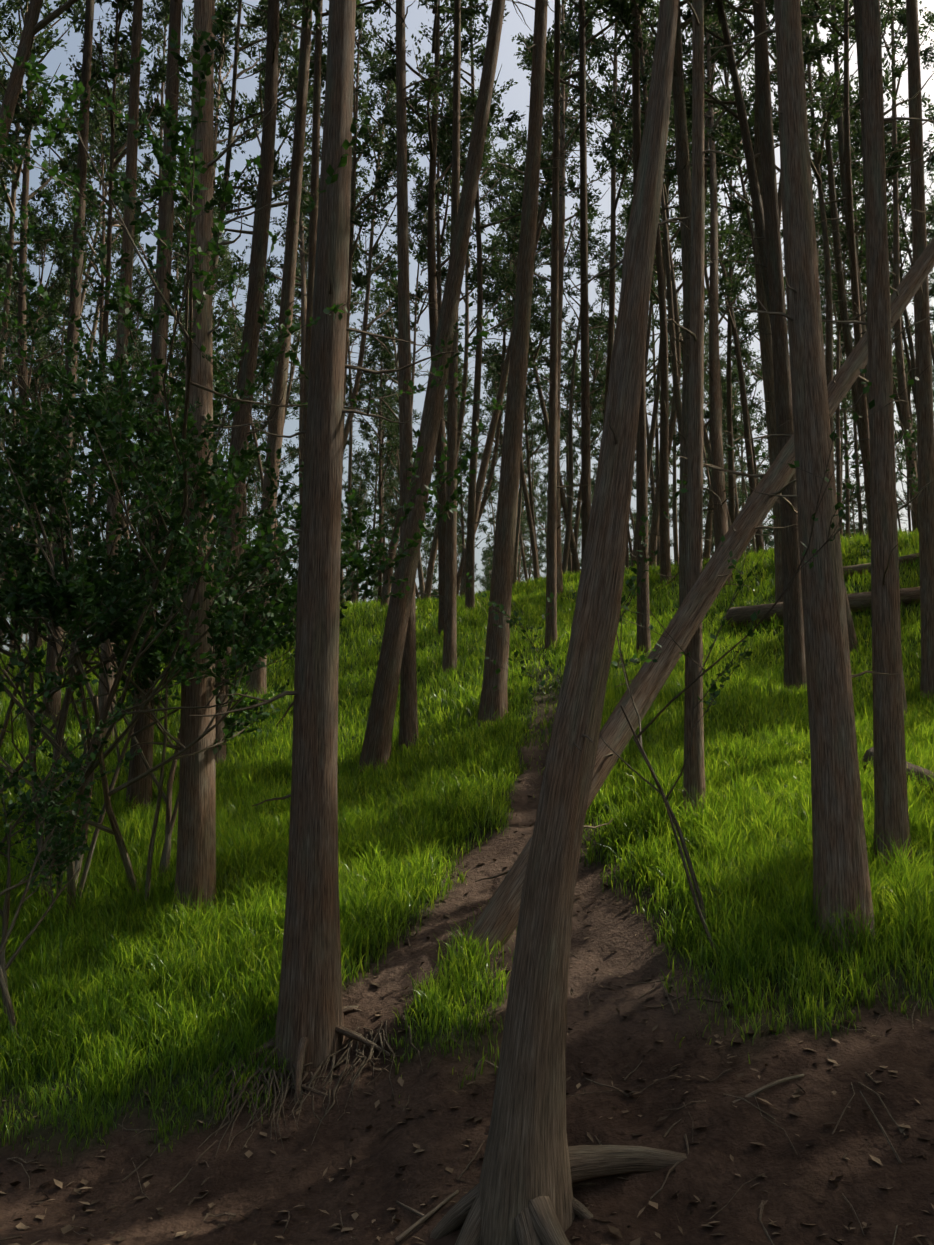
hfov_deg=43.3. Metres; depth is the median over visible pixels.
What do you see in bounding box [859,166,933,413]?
cypress tree
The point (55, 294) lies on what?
cypress tree
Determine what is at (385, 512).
cypress tree
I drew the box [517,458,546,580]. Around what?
cypress tree
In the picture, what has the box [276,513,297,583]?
cypress tree
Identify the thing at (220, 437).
cypress tree
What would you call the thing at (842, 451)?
cypress tree
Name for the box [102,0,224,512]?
cypress tree
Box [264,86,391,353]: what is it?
cypress tree
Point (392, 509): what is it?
cypress tree
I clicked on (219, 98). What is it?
cypress tree
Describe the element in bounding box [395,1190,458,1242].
fallen stick
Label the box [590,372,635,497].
cypress tree
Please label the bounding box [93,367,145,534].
cypress tree
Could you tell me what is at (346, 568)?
cypress tree
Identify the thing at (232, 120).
cypress tree
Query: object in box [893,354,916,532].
cypress tree
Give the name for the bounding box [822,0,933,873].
cypress tree
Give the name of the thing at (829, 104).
cypress tree
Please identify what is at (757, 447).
cypress tree
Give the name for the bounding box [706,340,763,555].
cypress tree
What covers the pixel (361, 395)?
cypress tree
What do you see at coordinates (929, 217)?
cypress tree
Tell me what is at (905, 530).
cypress tree
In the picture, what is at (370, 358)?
cypress tree
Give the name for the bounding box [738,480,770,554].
cypress tree
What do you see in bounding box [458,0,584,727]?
cypress tree
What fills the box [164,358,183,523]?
cypress tree
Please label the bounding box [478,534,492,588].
cypress tree
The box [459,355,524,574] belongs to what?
cypress tree
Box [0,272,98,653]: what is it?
cypress tree
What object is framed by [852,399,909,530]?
cypress tree
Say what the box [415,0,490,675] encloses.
cypress tree
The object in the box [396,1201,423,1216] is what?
fallen stick
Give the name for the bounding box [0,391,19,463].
cypress tree
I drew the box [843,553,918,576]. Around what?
fallen log
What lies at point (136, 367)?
cypress tree
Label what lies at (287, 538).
cypress tree
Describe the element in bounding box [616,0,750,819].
cypress tree
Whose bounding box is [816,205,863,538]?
cypress tree
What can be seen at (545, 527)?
cypress tree
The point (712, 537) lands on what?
cypress tree
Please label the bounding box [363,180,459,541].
cypress tree
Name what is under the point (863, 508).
cypress tree
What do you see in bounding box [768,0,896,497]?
cypress tree
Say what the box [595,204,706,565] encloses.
cypress tree
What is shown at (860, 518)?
cypress tree
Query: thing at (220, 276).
cypress tree
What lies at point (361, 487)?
cypress tree
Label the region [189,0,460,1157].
cypress tree
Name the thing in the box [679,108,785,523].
cypress tree
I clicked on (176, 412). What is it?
cypress tree
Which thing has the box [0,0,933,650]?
sky
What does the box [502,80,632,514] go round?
cypress tree
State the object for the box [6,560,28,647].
cypress tree
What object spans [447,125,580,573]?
cypress tree
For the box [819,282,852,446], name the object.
cypress tree
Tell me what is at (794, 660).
cypress tree
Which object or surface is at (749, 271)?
cypress tree
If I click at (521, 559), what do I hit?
cypress tree
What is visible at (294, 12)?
cypress tree
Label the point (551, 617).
cypress tree
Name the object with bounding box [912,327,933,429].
cypress tree
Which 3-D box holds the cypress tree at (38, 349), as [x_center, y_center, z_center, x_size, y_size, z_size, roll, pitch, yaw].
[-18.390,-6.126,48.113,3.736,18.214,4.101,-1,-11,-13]
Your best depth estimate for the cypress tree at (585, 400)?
26.63 m
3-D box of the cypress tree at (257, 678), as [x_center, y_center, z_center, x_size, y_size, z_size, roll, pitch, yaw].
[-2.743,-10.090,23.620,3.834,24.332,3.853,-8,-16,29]
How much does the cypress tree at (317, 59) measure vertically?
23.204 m
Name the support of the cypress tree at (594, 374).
on the terrain at (602, 1048)
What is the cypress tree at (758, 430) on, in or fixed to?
on the terrain at (602, 1048)
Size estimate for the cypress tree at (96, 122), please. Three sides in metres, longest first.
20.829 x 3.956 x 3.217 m
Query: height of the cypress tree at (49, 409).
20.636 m
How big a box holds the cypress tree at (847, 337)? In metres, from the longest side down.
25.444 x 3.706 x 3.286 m
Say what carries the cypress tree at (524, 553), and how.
on the terrain at (602, 1048)
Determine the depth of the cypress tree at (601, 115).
34.84 m
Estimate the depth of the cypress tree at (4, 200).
41.40 m
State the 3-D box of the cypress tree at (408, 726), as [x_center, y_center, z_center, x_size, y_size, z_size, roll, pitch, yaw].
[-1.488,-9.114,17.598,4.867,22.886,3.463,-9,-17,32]
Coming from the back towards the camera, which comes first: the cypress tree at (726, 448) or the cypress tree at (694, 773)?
the cypress tree at (726, 448)
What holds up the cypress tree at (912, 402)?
on the terrain at (602, 1048)
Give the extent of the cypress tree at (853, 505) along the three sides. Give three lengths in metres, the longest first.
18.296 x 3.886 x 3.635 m
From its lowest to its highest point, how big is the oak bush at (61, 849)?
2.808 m
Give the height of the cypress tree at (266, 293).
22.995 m
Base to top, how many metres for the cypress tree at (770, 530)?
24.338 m
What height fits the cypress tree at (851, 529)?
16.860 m
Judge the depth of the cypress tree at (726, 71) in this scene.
41.40 m
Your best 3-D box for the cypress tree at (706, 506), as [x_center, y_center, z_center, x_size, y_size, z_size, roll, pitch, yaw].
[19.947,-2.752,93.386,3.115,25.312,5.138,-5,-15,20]
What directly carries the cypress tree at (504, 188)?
on the terrain at (602, 1048)
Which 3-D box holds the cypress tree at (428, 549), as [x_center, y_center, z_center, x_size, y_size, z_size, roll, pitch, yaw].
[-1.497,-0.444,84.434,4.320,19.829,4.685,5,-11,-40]
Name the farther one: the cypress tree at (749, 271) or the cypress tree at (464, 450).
the cypress tree at (464, 450)
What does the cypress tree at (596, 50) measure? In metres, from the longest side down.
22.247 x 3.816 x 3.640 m
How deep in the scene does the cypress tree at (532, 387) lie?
48.21 m
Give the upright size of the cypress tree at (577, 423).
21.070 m
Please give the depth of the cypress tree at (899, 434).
64.77 m
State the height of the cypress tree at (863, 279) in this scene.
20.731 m
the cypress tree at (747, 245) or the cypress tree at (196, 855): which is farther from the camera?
the cypress tree at (747, 245)
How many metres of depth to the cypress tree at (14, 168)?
26.94 m
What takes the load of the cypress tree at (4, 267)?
on the terrain at (602, 1048)
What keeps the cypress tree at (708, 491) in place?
on the terrain at (602, 1048)
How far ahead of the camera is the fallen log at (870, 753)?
10.61 m
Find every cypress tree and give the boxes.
[0,0,8,15]
[0,0,109,648]
[0,0,119,386]
[0,0,140,163]
[0,16,54,284]
[0,59,48,224]
[0,154,36,312]
[0,172,103,651]
[0,201,18,331]
[0,222,45,356]
[0,267,63,587]
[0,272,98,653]
[0,308,49,531]
[0,342,88,645]
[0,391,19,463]
[0,411,17,527]
[1,0,121,725]
[4,406,60,579]
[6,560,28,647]
[12,0,176,677]
[14,35,147,639]
[26,94,150,646]
[27,363,104,637]
[30,245,100,642]
[33,87,155,574]
[62,0,172,747]
[75,502,132,570]
[93,259,179,634]
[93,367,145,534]
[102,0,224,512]
[105,273,150,535]
[106,0,190,813]
[106,334,167,553]
[107,172,243,419]
[121,0,283,915]
[129,452,142,580]
[130,221,218,493]
[136,514,162,604]
[137,0,276,589]
[137,238,233,611]
[142,204,273,630]
[163,0,320,634]
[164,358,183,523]
[170,342,235,460]
[185,0,327,762]
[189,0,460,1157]
[213,0,360,596]
[213,233,280,587]
[213,342,261,488]
[213,431,224,562]
[213,474,219,559]
[217,312,267,587]
[220,444,279,544]
[224,289,299,588]
[230,62,363,563]
[231,0,430,563]
[238,179,319,617]
[241,0,327,696]
[245,493,277,587]
[246,469,260,540]
[250,330,299,471]
[255,339,363,486]
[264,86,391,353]
[276,451,342,555]
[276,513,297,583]
[278,230,349,603]
[278,531,290,593]
[291,39,440,608]
[291,325,353,587]
[295,331,366,384]
[304,0,420,580]
[341,209,398,604]
[341,445,390,603]
[341,470,370,586]
[341,510,363,602]
[343,475,376,602]
[345,321,411,601]
[353,0,461,750]
[353,250,426,599]
[353,379,399,602]
[357,309,415,601]
[358,0,530,774]
[359,389,432,598]
[359,432,399,554]
[363,0,509,634]
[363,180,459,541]
[364,527,387,601]
[365,550,391,596]
[372,450,431,565]
[373,56,509,608]
[374,491,398,597]
[385,449,415,595]
[393,0,575,610]
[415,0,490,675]
[415,526,438,596]
[416,332,474,570]
[418,87,518,598]
[421,488,480,594]
[423,362,482,554]
[426,390,471,571]
[430,0,690,1244]
[433,364,473,553]
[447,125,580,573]
[457,198,549,597]
[457,209,933,956]
[457,491,478,581]
[457,506,477,585]
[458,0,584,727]
[458,10,632,596]
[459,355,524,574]
[469,141,569,584]
[472,190,550,578]
[475,546,492,591]
[476,543,492,589]
[477,359,529,580]
[478,460,499,582]
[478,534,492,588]
[483,268,563,578]
[487,503,532,590]
[489,291,565,579]
[491,0,629,596]
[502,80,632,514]
[514,0,658,566]
[516,401,547,550]
[517,450,546,582]
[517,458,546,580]
[517,499,531,582]
[517,510,532,581]
[521,367,581,552]
[527,205,619,574]
[528,240,620,572]
[530,490,563,575]
[531,0,596,648]
[540,489,580,573]
[541,365,602,556]
[545,319,580,572]
[553,0,649,516]
[560,316,635,558]
[561,505,581,570]
[562,522,581,571]
[567,349,635,545]
[571,0,739,584]
[572,478,593,569]
[578,463,597,553]
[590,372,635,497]
[591,0,746,661]
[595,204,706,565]
[598,234,682,559]
[599,108,752,552]
[599,158,682,527]
[601,85,743,567]
[604,29,736,567]
[606,363,659,568]
[612,1,709,560]
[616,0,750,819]
[618,1,650,656]
[625,512,648,565]
[629,448,670,545]
[629,458,678,546]
[642,0,858,653]
[648,287,708,564]
[651,331,742,547]
[651,448,678,564]
[654,0,776,587]
[664,76,754,560]
[666,0,800,507]
[669,77,765,552]
[671,0,781,445]
[677,419,740,537]
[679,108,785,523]
[680,0,849,602]
[702,515,714,557]
[703,315,741,556]
[703,354,755,516]
[703,357,742,518]
[703,371,742,549]
[703,456,713,549]
[706,0,806,691]
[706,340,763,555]
[707,0,858,338]
[709,0,899,952]
[709,255,770,549]
[711,469,755,553]
[722,396,772,552]
[724,181,788,388]
[730,0,924,487]
[736,223,787,417]
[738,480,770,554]
[740,423,773,540]
[763,520,773,551]
[763,533,769,550]
[766,1,886,502]
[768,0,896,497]
[782,183,848,376]
[802,0,904,542]
[810,0,933,531]
[811,84,931,527]
[815,153,903,538]
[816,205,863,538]
[819,248,866,536]
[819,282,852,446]
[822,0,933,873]
[822,220,914,431]
[831,116,933,412]
[832,0,933,712]
[833,222,892,532]
[833,329,864,501]
[833,412,863,502]
[834,263,933,475]
[837,81,917,476]
[842,478,866,536]
[850,527,857,536]
[852,301,916,464]
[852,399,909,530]
[855,0,933,700]
[855,430,898,536]
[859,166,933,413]
[893,190,933,386]
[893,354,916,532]
[895,471,908,531]
[897,396,933,515]
[900,30,933,79]
[909,113,933,296]
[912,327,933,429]
[926,189,933,297]
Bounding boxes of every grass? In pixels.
[0,527,920,772]
[0,665,933,1165]
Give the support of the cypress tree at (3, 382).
on the terrain at (602, 1048)
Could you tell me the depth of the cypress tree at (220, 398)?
62.38 m
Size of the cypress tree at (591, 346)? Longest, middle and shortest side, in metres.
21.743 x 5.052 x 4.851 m
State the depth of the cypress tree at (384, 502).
82.43 m
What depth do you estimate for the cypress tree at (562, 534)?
101.86 m
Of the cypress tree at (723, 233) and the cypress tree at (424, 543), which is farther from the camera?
the cypress tree at (424, 543)
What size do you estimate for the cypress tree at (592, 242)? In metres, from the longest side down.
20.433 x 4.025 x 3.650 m
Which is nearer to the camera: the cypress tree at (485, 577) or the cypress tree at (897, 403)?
the cypress tree at (897, 403)
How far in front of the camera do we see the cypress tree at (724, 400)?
60.77 m
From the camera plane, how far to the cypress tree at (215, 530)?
84.32 m
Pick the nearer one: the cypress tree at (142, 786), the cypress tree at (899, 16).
the cypress tree at (142, 786)
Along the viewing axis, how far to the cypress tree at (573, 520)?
93.49 m
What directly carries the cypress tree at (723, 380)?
on the terrain at (602, 1048)
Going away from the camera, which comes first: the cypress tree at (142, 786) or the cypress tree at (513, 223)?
the cypress tree at (142, 786)
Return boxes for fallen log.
[726,587,919,626]
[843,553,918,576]
[861,747,933,800]
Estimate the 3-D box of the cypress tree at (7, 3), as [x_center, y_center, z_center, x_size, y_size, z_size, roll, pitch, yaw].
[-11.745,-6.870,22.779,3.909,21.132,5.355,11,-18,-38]
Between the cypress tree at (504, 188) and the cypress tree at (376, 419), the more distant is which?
the cypress tree at (376, 419)
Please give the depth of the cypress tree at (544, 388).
75.15 m
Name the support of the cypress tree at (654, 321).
on the terrain at (602, 1048)
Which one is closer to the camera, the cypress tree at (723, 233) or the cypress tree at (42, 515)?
the cypress tree at (723, 233)
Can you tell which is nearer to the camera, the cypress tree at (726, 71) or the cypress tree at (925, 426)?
the cypress tree at (925, 426)
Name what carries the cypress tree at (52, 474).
on the terrain at (602, 1048)
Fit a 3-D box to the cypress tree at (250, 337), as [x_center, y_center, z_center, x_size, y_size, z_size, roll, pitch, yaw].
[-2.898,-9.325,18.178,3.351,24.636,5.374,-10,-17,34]
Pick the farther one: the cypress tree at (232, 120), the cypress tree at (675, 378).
the cypress tree at (675, 378)
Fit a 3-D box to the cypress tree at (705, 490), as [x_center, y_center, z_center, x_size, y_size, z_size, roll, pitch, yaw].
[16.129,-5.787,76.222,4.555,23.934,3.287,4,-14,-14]
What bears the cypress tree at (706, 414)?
on the terrain at (602, 1048)
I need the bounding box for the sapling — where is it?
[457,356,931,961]
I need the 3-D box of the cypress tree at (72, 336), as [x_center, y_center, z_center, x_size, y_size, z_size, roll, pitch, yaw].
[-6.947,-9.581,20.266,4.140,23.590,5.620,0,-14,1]
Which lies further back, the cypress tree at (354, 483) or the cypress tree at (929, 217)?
the cypress tree at (354, 483)
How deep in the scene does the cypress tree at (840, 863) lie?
8.59 m
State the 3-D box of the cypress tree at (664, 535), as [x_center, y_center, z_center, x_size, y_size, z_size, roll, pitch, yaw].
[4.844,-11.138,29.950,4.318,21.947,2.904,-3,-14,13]
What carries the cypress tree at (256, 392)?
on the terrain at (602, 1048)
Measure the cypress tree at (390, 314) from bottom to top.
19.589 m
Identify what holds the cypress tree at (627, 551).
on the terrain at (602, 1048)
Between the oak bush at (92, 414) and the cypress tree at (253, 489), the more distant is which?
the cypress tree at (253, 489)
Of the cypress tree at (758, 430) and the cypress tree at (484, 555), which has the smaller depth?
the cypress tree at (758, 430)
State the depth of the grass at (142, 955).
9.43 m
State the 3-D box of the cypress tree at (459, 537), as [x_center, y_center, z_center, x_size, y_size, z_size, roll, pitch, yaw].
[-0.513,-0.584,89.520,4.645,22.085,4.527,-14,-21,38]
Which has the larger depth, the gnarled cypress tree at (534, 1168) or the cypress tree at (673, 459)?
the cypress tree at (673, 459)
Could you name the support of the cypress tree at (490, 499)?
on the terrain at (602, 1048)
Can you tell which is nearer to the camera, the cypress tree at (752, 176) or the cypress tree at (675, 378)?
the cypress tree at (752, 176)
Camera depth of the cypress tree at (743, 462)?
66.25 m
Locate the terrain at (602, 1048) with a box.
[0,544,933,1244]
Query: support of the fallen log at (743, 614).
on the terrain at (602, 1048)
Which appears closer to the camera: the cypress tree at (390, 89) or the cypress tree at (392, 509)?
the cypress tree at (390, 89)
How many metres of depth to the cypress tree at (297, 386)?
55.50 m
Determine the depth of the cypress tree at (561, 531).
108.70 m
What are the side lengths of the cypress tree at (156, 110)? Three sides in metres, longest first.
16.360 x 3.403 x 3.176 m
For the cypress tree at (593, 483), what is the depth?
84.09 m
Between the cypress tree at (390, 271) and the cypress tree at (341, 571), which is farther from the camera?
the cypress tree at (341, 571)
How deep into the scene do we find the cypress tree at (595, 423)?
57.64 m
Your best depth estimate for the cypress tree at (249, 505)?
72.78 m
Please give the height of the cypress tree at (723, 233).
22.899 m
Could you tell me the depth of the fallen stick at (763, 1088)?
6.48 m
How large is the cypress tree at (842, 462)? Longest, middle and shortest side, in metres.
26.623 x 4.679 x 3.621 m
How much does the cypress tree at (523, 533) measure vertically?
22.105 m
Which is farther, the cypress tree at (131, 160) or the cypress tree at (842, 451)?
the cypress tree at (842, 451)
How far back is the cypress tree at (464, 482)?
78.51 m
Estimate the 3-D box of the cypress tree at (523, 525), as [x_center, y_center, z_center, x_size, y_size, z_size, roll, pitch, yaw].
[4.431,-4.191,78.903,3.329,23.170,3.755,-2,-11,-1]
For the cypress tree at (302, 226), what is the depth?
38.42 m
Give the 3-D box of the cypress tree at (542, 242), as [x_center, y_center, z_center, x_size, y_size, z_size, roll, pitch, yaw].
[2.642,-10.072,37.067,5.070,21.885,4.205,4,-14,3]
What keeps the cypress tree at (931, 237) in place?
on the terrain at (602, 1048)
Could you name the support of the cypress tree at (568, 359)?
on the terrain at (602, 1048)
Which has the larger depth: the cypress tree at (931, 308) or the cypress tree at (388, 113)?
the cypress tree at (931, 308)
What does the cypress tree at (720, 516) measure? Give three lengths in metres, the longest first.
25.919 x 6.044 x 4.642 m
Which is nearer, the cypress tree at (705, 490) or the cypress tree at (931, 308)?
the cypress tree at (931, 308)
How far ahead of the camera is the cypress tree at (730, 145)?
35.12 m
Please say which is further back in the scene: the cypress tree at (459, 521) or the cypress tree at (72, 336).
the cypress tree at (459, 521)
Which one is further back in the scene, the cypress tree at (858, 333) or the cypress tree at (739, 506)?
the cypress tree at (739, 506)
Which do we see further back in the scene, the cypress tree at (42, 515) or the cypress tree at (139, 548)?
the cypress tree at (139, 548)
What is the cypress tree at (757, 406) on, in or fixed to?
on the terrain at (602, 1048)
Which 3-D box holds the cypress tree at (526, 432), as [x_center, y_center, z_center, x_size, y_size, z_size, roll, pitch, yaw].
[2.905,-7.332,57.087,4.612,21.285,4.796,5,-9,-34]
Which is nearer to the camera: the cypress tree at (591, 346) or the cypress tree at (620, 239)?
the cypress tree at (620, 239)
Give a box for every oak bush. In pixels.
[0,0,502,916]
[0,87,344,792]
[0,409,350,904]
[0,656,141,1036]
[856,420,918,558]
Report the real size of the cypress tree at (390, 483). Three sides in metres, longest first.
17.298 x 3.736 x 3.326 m
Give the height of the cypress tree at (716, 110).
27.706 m
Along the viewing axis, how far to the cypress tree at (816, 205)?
58.30 m
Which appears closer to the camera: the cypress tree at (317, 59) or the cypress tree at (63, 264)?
the cypress tree at (317, 59)
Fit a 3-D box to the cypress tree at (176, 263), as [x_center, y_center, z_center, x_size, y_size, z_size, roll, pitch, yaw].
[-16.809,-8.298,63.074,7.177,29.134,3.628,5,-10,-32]
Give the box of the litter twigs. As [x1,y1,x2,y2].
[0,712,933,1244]
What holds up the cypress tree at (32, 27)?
on the terrain at (602, 1048)
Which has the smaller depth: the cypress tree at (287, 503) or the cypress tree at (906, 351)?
the cypress tree at (906, 351)
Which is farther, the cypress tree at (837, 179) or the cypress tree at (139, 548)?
the cypress tree at (139, 548)
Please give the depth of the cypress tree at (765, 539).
102.49 m
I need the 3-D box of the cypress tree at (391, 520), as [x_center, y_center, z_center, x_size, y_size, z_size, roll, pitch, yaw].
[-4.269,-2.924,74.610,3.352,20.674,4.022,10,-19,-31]
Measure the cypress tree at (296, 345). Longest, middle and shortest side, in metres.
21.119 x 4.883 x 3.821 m
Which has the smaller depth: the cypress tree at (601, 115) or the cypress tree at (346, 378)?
the cypress tree at (601, 115)
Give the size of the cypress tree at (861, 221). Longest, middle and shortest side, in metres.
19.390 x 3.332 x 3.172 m
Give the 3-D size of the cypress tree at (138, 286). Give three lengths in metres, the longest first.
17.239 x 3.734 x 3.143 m
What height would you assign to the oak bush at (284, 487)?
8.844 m
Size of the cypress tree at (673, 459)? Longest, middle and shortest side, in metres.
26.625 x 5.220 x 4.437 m
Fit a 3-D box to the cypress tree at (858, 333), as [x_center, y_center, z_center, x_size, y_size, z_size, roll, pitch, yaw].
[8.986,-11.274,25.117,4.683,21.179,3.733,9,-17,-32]
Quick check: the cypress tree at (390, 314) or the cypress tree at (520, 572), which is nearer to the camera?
the cypress tree at (390, 314)
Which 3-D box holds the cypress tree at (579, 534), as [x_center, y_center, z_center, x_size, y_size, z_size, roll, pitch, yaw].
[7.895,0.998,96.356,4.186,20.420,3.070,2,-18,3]
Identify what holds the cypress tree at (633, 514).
on the terrain at (602, 1048)
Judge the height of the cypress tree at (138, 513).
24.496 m
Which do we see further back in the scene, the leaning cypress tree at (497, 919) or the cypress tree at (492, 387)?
the cypress tree at (492, 387)
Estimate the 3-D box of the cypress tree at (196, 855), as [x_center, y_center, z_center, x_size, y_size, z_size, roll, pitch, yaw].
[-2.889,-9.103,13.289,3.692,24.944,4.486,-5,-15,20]
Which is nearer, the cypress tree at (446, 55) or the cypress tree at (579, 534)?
the cypress tree at (446, 55)
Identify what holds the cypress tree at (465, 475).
on the terrain at (602, 1048)
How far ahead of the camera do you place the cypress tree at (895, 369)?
58.99 m
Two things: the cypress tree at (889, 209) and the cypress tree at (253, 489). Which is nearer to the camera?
the cypress tree at (889, 209)
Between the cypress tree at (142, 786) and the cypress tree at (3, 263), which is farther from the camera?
the cypress tree at (3, 263)
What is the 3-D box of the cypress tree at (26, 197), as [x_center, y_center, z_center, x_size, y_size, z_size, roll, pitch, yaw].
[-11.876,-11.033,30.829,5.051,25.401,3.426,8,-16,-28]
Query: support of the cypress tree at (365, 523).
on the terrain at (602, 1048)
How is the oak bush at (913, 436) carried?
on the terrain at (602, 1048)
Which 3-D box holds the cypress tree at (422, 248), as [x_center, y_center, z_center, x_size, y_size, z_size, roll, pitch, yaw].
[-0.727,-8.357,32.449,3.520,18.242,3.503,9,-19,-20]
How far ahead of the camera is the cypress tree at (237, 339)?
51.86 m
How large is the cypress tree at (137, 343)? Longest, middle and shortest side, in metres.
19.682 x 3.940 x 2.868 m
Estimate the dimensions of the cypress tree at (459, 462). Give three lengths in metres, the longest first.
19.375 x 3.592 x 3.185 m
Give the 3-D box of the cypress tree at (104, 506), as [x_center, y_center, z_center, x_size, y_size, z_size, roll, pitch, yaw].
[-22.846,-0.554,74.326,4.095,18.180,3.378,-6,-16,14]
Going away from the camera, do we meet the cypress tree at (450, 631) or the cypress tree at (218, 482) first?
the cypress tree at (450, 631)
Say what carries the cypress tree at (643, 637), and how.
on the terrain at (602, 1048)
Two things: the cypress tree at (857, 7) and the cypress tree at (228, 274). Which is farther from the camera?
the cypress tree at (228, 274)
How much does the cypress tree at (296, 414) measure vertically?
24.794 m
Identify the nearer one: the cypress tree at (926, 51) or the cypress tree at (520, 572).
the cypress tree at (926, 51)
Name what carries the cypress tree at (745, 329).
on the terrain at (602, 1048)
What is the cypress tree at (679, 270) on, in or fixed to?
on the terrain at (602, 1048)
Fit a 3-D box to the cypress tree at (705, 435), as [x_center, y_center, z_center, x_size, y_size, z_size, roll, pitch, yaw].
[7.506,-11.070,47.237,3.801,23.651,5.400,3,-17,-25]
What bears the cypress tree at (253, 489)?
on the terrain at (602, 1048)
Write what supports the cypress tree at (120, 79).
on the terrain at (602, 1048)
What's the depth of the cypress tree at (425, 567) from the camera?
101.08 m
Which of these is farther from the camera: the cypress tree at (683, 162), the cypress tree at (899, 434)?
the cypress tree at (899, 434)
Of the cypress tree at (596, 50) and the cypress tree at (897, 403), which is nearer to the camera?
the cypress tree at (596, 50)
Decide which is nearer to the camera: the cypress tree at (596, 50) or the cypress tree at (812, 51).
the cypress tree at (812, 51)
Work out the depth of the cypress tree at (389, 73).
26.76 m
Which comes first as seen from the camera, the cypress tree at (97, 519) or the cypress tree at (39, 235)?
the cypress tree at (39, 235)
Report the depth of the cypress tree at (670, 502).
80.70 m
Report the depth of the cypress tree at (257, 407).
58.53 m
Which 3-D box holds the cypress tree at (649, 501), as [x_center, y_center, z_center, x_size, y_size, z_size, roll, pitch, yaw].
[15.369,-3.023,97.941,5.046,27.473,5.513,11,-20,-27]
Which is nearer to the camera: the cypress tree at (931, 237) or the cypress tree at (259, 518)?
the cypress tree at (931, 237)
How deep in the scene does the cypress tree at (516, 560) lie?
62.80 m
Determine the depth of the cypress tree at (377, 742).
15.58 m
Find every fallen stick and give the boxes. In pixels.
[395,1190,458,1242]
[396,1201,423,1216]
[732,1074,803,1102]
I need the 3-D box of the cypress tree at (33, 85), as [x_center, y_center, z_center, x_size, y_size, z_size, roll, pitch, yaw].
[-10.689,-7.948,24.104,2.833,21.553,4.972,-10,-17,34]
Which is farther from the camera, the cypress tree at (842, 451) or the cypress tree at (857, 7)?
the cypress tree at (842, 451)
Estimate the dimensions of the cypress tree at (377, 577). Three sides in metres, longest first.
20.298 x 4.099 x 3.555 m
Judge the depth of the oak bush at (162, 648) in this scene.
10.08 m
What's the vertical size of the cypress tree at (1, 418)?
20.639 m
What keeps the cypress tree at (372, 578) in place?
on the terrain at (602, 1048)
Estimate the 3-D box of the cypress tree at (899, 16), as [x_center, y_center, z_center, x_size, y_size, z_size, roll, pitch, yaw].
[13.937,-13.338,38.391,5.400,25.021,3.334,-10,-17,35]
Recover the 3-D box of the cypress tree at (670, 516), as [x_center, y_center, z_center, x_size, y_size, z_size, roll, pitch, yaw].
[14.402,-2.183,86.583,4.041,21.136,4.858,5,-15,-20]
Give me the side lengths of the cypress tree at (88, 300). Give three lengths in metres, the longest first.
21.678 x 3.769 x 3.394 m
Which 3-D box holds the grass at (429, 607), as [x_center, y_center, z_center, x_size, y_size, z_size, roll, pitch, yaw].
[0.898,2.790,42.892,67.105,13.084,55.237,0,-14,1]
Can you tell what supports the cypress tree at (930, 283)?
on the terrain at (602, 1048)
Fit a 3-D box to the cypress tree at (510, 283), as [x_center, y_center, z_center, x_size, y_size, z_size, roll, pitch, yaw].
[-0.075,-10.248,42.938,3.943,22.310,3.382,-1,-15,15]
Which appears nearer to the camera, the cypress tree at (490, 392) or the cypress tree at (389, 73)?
the cypress tree at (389, 73)

